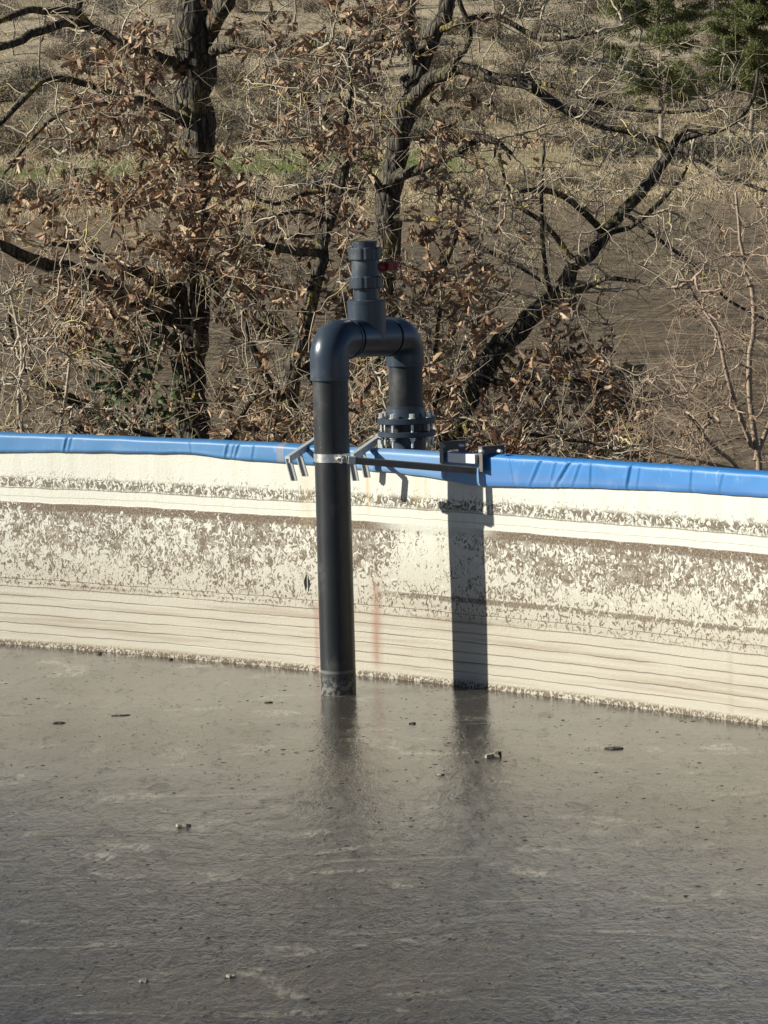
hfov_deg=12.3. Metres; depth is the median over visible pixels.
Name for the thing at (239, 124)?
dark bush
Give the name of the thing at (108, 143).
scrub bush
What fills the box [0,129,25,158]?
scrub bush
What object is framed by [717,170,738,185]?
scrub bush
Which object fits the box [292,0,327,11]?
scrub bush
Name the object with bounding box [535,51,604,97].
dark bush
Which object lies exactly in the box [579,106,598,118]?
scrub bush
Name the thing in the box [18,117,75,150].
scrub bush
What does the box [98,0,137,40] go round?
bare tree
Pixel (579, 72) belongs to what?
bare tree
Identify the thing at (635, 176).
scrub bush
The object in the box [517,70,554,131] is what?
bare tree
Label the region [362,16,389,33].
dark bush
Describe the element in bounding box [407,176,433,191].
scrub bush
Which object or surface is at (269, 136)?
dark bush
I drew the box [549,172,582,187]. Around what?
scrub bush
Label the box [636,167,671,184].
scrub bush
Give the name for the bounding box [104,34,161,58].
dark bush
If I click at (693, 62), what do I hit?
scrub bush
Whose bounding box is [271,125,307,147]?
dark bush
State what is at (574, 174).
scrub bush
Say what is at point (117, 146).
scrub bush
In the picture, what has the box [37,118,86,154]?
scrub bush
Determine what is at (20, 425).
bare shrub
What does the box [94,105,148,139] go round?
scrub bush
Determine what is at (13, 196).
dark bush
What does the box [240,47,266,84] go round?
bare tree
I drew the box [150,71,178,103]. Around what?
dark bush
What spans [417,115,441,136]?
dark bush
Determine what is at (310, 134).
dark bush
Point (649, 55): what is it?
scrub bush
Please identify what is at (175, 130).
scrub bush
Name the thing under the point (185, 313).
oak tree
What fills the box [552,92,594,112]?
scrub bush
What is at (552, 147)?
hillside grass
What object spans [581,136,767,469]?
bare shrub
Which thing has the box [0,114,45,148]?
scrub bush
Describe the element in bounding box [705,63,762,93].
dark bush
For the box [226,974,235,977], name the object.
crust lump
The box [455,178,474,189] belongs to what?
scrub bush
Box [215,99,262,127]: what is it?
scrub bush
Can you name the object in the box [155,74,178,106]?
bare tree
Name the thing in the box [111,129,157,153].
scrub bush
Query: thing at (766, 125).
scrub bush
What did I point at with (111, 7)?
dark bush
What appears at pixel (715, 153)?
bare tree
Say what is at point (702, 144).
dark bush
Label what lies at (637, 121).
scrub bush
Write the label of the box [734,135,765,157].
dark bush
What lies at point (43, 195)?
dark bush
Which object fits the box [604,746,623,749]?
crust patch
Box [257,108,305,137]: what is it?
scrub bush
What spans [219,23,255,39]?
scrub bush
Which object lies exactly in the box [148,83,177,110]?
scrub bush
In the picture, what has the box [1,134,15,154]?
scrub bush
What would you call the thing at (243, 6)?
scrub bush
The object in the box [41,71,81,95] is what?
scrub bush
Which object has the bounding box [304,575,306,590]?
dead leaf
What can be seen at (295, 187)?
dark bush
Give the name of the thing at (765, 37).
pine tree
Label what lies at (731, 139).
dark bush
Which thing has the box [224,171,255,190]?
dark bush
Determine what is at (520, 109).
scrub bush
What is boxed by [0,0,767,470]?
ground
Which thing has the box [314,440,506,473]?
pipe bracket
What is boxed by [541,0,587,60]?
bare tree
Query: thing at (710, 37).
scrub bush
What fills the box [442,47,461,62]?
dark bush
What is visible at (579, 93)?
bare tree
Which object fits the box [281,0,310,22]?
bare tree
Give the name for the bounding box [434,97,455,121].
bare tree
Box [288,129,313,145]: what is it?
dark bush
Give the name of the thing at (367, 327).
suction pipe
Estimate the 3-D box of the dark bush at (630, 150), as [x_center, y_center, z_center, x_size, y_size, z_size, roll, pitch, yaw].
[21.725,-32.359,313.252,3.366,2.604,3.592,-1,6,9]
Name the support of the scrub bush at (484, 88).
on the ground at (646, 324)
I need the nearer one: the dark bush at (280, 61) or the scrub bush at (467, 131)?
the scrub bush at (467, 131)
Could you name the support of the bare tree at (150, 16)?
on the ground at (646, 324)
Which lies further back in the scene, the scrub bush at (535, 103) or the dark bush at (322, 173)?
the scrub bush at (535, 103)
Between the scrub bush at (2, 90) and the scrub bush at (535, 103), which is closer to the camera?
the scrub bush at (535, 103)
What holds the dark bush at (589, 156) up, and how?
on the ground at (646, 324)
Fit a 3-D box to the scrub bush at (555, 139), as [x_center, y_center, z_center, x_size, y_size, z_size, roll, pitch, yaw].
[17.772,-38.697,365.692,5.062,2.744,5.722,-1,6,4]
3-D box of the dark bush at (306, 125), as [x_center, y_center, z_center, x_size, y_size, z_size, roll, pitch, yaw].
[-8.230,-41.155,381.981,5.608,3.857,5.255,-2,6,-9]
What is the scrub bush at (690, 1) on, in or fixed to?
on the ground at (646, 324)
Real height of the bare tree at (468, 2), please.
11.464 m
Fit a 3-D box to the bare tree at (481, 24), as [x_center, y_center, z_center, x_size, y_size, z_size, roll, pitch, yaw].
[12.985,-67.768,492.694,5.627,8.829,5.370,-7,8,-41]
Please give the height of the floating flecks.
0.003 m
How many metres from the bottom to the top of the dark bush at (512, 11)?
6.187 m
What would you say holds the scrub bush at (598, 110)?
on the ground at (646, 324)
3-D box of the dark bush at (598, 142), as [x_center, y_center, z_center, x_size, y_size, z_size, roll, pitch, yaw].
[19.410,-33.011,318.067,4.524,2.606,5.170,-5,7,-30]
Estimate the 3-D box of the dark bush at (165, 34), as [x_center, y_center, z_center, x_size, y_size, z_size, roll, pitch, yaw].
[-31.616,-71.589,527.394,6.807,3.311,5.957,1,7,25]
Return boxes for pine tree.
[588,0,736,157]
[689,0,767,144]
[760,5,767,64]
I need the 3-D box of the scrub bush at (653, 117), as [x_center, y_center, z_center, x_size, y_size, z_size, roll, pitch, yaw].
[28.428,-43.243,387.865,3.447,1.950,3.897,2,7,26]
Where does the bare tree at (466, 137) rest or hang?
on the ground at (646, 324)
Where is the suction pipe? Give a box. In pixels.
[310,241,435,695]
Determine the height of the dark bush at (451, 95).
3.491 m
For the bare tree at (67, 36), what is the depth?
512.67 m
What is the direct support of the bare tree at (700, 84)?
on the ground at (646, 324)
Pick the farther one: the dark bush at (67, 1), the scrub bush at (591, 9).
the dark bush at (67, 1)
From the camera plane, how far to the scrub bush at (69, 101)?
439.47 m
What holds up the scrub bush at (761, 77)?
on the ground at (646, 324)
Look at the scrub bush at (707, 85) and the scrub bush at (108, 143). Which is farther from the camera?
the scrub bush at (707, 85)
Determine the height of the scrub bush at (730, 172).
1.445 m
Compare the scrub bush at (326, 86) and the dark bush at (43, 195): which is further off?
the scrub bush at (326, 86)
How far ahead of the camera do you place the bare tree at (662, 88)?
398.95 m
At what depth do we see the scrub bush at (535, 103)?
416.35 m
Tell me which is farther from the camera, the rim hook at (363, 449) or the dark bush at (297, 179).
the dark bush at (297, 179)
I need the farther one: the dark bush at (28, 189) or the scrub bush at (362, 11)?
the scrub bush at (362, 11)
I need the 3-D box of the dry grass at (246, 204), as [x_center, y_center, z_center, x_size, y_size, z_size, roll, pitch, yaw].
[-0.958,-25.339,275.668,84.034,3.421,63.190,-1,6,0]
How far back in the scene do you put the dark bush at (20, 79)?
466.40 m
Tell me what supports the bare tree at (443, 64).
on the ground at (646, 324)
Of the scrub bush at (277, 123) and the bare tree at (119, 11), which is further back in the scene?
the bare tree at (119, 11)
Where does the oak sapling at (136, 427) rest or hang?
on the ground at (646, 324)
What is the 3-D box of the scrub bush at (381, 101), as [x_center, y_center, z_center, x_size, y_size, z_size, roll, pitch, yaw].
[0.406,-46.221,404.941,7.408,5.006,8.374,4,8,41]
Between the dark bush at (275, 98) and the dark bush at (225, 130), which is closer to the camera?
the dark bush at (225, 130)
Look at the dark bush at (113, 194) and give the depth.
267.65 m
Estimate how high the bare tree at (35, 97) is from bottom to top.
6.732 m
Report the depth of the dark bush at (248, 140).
369.68 m
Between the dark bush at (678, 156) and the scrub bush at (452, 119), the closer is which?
the dark bush at (678, 156)
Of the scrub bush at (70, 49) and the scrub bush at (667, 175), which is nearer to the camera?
the scrub bush at (667, 175)
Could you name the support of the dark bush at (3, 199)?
on the ground at (646, 324)
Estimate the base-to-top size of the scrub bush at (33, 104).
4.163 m
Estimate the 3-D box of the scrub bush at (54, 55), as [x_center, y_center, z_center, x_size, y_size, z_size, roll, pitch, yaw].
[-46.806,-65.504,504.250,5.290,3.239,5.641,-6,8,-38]
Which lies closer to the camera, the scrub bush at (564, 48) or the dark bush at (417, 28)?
the scrub bush at (564, 48)
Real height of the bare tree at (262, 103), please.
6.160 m
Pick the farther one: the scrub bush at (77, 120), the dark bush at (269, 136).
the scrub bush at (77, 120)
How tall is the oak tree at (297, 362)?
4.598 m
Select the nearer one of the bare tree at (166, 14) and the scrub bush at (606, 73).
the scrub bush at (606, 73)
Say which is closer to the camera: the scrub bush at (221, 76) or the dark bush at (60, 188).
the dark bush at (60, 188)
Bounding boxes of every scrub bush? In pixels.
[0,0,24,20]
[0,67,29,102]
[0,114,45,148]
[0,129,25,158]
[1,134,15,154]
[7,68,37,88]
[7,92,53,114]
[13,60,64,80]
[16,133,76,160]
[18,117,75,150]
[37,43,68,59]
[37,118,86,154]
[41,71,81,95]
[43,38,79,59]
[53,14,86,34]
[57,28,103,56]
[58,121,98,152]
[59,90,101,112]
[60,86,84,99]
[63,109,102,127]
[77,13,111,26]
[87,138,121,158]
[93,21,128,43]
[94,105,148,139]
[103,140,130,153]
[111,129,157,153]
[124,61,173,89]
[131,44,174,71]
[142,100,180,141]
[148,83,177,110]
[153,0,175,12]
[211,95,250,130]
[212,82,237,97]
[215,59,243,86]
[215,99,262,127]
[215,123,255,148]
[218,57,261,86]
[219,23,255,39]
[232,0,269,12]
[234,65,262,85]
[234,84,260,100]
[240,113,262,126]
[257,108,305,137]
[270,95,315,129]
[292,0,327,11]
[295,64,346,88]
[304,96,340,121]
[316,9,340,22]
[341,0,387,23]
[359,85,422,123]
[380,0,405,21]
[389,98,438,121]
[407,46,450,70]
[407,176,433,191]
[416,173,444,187]
[426,13,465,34]
[428,98,474,119]
[435,81,470,100]
[442,111,477,134]
[444,121,490,145]
[454,78,502,100]
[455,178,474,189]
[459,5,516,39]
[463,170,500,190]
[466,106,489,121]
[475,94,523,121]
[487,55,535,75]
[492,3,511,11]
[492,33,552,61]
[492,66,512,74]
[493,169,531,189]
[500,89,535,119]
[509,181,526,193]
[512,65,536,76]
[514,58,546,79]
[518,169,540,184]
[524,91,560,110]
[526,20,549,32]
[534,124,579,146]
[535,3,584,32]
[538,95,601,123]
[542,67,592,100]
[544,181,564,190]
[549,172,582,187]
[550,40,587,60]
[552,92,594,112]
[556,121,588,145]
[556,170,590,187]
[559,68,609,97]
[567,0,603,14]
[571,29,610,48]
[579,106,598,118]
[584,84,648,116]
[585,175,606,188]
[586,71,622,95]
[587,63,614,80]
[587,104,609,116]
[589,85,612,99]
[600,111,644,136]
[611,178,636,189]
[612,170,635,181]
[619,166,640,175]
[625,168,648,184]
[627,112,657,122]
[629,45,661,66]
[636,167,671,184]
[649,126,671,136]
[652,90,677,107]
[658,168,691,186]
[662,57,711,76]
[663,163,685,178]
[677,0,709,8]
[684,63,720,96]
[697,31,722,44]
[698,90,767,130]
[714,167,744,180]
[715,89,766,117]
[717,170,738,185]
[727,154,758,173]
[731,160,762,180]
[746,63,767,90]
[755,111,767,129]
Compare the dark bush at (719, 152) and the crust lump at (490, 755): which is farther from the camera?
the dark bush at (719, 152)
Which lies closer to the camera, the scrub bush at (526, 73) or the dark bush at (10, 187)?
the dark bush at (10, 187)
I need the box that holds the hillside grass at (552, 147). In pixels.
[0,72,767,169]
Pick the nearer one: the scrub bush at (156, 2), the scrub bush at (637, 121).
the scrub bush at (637, 121)
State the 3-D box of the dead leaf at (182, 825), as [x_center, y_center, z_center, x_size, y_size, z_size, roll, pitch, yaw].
[-0.740,1.157,13.107,0.059,0.018,0.024,-1,6,0]
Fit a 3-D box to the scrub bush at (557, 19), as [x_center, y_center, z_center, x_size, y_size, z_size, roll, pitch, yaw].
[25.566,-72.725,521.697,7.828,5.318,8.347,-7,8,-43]
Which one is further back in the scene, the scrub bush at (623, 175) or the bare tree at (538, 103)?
the bare tree at (538, 103)
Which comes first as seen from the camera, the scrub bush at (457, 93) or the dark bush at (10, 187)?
the dark bush at (10, 187)
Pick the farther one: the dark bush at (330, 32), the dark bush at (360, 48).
the dark bush at (330, 32)
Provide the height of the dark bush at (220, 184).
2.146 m
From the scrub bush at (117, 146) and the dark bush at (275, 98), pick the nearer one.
the scrub bush at (117, 146)
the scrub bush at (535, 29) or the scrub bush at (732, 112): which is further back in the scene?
the scrub bush at (535, 29)
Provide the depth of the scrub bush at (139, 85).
457.90 m
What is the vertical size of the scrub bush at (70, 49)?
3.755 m
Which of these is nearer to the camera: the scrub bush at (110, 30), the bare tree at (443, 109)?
the bare tree at (443, 109)
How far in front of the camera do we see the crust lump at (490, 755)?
14.36 m
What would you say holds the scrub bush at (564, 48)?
on the ground at (646, 324)
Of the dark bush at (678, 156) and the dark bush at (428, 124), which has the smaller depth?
the dark bush at (678, 156)
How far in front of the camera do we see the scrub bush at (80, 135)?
378.98 m
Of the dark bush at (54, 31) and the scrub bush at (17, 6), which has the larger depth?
the scrub bush at (17, 6)
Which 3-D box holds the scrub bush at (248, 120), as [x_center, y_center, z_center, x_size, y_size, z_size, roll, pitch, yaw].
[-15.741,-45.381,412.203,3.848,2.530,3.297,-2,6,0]
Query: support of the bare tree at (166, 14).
on the ground at (646, 324)
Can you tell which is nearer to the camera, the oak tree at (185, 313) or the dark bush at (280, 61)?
the oak tree at (185, 313)
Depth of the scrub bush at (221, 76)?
454.65 m
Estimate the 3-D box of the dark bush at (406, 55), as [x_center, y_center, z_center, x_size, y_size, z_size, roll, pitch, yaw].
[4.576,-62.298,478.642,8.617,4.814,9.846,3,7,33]
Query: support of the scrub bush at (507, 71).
on the ground at (646, 324)
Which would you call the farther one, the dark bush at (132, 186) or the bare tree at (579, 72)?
the bare tree at (579, 72)
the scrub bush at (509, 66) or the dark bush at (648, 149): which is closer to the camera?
the dark bush at (648, 149)
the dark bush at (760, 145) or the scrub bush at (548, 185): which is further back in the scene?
the dark bush at (760, 145)
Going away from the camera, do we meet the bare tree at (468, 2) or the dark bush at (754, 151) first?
the dark bush at (754, 151)
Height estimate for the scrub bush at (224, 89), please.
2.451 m
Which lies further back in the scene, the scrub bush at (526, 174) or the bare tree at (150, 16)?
the bare tree at (150, 16)
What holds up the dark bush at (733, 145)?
on the ground at (646, 324)
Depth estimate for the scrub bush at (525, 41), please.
477.40 m
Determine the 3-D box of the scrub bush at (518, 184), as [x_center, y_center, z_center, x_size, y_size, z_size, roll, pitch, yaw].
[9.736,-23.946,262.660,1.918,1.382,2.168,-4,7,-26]
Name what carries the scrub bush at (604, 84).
on the ground at (646, 324)
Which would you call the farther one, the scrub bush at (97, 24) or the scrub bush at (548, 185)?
the scrub bush at (97, 24)
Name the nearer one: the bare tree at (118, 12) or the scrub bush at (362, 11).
the bare tree at (118, 12)
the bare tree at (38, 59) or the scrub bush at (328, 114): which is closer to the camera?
the scrub bush at (328, 114)
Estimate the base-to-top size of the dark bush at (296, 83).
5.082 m
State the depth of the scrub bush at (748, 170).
275.00 m
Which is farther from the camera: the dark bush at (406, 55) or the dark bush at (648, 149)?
the dark bush at (406, 55)
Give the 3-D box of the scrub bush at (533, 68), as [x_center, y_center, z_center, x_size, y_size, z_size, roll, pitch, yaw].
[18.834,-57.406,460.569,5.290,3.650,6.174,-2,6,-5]
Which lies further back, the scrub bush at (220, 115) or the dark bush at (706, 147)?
the scrub bush at (220, 115)
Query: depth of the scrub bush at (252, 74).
475.18 m
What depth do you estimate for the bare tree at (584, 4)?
521.05 m
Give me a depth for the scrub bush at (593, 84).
435.67 m
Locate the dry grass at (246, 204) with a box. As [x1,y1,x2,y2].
[0,152,767,222]
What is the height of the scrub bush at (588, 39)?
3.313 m
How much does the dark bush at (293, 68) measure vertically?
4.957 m
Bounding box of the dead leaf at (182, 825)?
[176,823,190,827]
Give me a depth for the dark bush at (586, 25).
500.62 m
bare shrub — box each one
[0,248,137,433]
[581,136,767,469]
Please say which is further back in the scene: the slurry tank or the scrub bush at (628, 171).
the scrub bush at (628, 171)
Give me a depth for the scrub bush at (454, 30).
518.13 m
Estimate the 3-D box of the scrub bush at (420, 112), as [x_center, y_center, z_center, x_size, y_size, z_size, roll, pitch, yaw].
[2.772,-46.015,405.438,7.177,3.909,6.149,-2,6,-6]
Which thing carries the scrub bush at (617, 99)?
on the ground at (646, 324)
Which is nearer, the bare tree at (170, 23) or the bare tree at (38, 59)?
the bare tree at (38, 59)
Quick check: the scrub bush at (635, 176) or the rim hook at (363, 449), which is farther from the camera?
the scrub bush at (635, 176)
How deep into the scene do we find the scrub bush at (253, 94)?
445.70 m
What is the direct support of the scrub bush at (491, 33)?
on the ground at (646, 324)
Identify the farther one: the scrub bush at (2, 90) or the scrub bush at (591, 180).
the scrub bush at (2, 90)
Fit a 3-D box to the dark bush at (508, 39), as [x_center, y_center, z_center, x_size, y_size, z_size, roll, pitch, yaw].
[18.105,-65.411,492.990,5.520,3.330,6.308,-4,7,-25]
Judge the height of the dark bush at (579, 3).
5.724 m
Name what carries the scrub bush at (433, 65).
on the ground at (646, 324)
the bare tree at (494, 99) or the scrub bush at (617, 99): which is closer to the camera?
the bare tree at (494, 99)
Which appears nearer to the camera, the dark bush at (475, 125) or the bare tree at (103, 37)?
the dark bush at (475, 125)
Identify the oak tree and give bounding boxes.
[0,0,420,438]
[183,2,415,445]
[280,0,767,447]
[390,67,767,459]
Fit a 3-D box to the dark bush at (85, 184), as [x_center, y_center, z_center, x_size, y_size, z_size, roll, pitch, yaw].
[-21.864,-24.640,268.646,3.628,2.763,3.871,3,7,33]
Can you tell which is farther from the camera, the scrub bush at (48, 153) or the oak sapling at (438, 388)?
the scrub bush at (48, 153)
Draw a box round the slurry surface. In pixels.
[0,644,767,1023]
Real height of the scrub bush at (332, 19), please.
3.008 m
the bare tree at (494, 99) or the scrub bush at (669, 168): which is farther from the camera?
the bare tree at (494, 99)
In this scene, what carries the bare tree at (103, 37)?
on the ground at (646, 324)
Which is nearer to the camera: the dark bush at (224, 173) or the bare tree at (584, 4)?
the dark bush at (224, 173)
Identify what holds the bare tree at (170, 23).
on the ground at (646, 324)
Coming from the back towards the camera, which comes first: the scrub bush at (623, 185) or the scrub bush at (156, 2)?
the scrub bush at (156, 2)
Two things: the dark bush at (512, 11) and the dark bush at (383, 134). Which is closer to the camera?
the dark bush at (383, 134)
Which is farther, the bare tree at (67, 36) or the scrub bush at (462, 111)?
the bare tree at (67, 36)
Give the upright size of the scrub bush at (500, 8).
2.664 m
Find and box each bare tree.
[0,0,40,54]
[9,5,69,93]
[18,78,52,126]
[38,0,87,47]
[78,0,126,54]
[81,11,131,66]
[87,0,148,34]
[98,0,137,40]
[126,0,169,38]
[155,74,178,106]
[161,0,175,31]
[161,1,175,54]
[215,0,240,57]
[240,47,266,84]
[249,80,276,123]
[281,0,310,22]
[372,0,404,34]
[386,73,401,99]
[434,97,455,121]
[438,0,475,34]
[442,57,467,91]
[450,123,476,169]
[463,0,495,52]
[481,83,512,122]
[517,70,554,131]
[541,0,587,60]
[559,70,598,125]
[565,0,594,23]
[567,59,593,93]
[648,60,675,108]
[683,60,712,116]
[700,132,728,185]
[723,123,758,185]
[749,138,767,172]
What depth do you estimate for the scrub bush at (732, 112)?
380.45 m
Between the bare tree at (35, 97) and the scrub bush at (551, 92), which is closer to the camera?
the bare tree at (35, 97)
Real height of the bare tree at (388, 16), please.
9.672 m
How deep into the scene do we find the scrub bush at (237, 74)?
462.30 m
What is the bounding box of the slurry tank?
[0,431,767,725]
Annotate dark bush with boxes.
[0,168,17,188]
[0,174,24,207]
[0,175,29,202]
[0,186,20,203]
[1,56,62,96]
[17,175,47,203]
[23,177,62,202]
[32,20,69,36]
[42,179,78,202]
[46,0,96,16]
[78,178,114,199]
[87,0,139,15]
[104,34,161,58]
[107,176,132,196]
[111,171,162,199]
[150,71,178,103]
[159,20,173,39]
[214,174,247,193]
[215,119,239,140]
[219,115,263,147]
[220,165,256,190]
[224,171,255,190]
[240,131,262,145]
[242,93,299,117]
[256,127,285,148]
[265,66,329,104]
[266,52,299,69]
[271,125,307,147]
[278,54,314,84]
[280,166,330,198]
[280,167,321,193]
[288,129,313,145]
[290,113,329,133]
[296,127,332,143]
[303,160,338,180]
[309,25,346,40]
[310,52,367,85]
[336,19,386,65]
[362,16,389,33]
[377,118,417,145]
[386,110,448,148]
[392,38,455,66]
[395,14,428,40]
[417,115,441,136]
[430,76,479,102]
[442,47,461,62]
[449,118,490,143]
[456,23,476,34]
[487,30,528,51]
[490,0,547,17]
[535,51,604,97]
[548,38,595,63]
[558,8,616,47]
[560,0,602,9]
[568,129,604,160]
[573,131,618,155]
[591,137,639,163]
[619,135,647,157]
[634,139,657,154]
[654,149,696,163]
[684,135,722,156]
[686,133,735,161]
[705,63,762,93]
[709,145,740,162]
[715,135,747,157]
[718,130,742,141]
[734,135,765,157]
[736,142,764,157]
[743,135,766,156]
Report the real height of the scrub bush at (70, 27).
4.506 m
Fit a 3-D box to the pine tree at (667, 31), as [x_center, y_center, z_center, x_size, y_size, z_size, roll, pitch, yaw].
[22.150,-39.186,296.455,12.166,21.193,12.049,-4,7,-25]
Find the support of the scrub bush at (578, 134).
on the ground at (646, 324)
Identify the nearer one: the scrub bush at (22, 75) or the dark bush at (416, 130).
the dark bush at (416, 130)
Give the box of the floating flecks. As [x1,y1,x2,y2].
[0,658,766,1023]
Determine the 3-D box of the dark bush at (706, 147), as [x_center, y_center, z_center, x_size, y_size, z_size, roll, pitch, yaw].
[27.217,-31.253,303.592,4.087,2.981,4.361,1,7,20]
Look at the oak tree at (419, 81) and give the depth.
23.07 m
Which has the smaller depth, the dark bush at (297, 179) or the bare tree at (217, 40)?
the dark bush at (297, 179)
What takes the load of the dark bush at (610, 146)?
on the ground at (646, 324)
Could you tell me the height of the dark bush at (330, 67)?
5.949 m
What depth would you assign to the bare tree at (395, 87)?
414.53 m
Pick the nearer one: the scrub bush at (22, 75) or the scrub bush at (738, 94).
the scrub bush at (738, 94)
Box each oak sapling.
[52,350,377,446]
[300,303,678,462]
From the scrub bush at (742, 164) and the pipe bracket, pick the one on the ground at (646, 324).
the scrub bush at (742, 164)
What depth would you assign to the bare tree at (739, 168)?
264.98 m
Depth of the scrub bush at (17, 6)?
559.08 m
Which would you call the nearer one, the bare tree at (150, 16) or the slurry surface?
the slurry surface
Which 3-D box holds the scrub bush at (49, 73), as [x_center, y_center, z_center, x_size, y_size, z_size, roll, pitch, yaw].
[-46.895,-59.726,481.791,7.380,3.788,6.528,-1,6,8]
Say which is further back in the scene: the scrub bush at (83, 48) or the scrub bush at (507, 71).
the scrub bush at (83, 48)
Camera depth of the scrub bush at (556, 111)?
390.16 m
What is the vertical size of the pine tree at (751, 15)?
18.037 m
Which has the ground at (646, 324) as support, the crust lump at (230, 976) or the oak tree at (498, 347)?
the oak tree at (498, 347)
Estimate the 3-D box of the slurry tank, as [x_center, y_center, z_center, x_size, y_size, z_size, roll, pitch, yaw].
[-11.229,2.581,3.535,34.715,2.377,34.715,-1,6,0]
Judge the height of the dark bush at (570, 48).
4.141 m
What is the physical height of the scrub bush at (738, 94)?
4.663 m
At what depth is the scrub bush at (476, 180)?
268.59 m
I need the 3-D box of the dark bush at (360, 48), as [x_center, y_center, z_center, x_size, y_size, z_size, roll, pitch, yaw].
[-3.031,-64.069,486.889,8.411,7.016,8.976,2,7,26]
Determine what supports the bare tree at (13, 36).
on the ground at (646, 324)
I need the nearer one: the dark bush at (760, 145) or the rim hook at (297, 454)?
the rim hook at (297, 454)
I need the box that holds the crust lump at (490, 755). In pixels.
[485,753,499,758]
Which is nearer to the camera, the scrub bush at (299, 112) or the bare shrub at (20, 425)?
the bare shrub at (20, 425)
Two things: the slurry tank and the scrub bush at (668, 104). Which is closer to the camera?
the slurry tank
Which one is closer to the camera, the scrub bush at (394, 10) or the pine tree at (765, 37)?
the pine tree at (765, 37)
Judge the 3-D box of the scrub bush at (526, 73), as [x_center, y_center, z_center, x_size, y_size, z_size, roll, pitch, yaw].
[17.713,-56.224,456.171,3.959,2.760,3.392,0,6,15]
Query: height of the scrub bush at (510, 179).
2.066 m
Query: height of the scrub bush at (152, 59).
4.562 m
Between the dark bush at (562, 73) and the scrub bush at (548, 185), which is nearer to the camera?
the scrub bush at (548, 185)
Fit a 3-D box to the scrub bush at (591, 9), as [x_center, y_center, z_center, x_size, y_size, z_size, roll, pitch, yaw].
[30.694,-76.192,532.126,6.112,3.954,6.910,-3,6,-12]
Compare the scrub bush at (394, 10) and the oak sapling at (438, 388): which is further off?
the scrub bush at (394, 10)
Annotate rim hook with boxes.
[285,437,313,480]
[350,434,382,480]
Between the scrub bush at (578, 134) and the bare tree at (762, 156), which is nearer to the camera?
the bare tree at (762, 156)
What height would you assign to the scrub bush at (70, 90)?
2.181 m
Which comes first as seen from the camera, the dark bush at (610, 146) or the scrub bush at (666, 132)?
the dark bush at (610, 146)
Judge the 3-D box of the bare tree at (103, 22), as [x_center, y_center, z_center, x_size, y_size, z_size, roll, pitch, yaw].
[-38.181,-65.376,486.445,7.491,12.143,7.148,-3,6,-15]
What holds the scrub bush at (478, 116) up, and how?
on the ground at (646, 324)
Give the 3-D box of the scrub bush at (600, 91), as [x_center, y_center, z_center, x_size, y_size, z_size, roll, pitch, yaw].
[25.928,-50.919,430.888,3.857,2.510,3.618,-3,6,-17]
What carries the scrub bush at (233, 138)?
on the ground at (646, 324)
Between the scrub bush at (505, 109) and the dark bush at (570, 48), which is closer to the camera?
the scrub bush at (505, 109)
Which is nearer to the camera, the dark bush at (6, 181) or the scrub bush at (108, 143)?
the dark bush at (6, 181)
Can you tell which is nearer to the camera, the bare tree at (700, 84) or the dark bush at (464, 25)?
the bare tree at (700, 84)
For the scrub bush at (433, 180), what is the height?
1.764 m

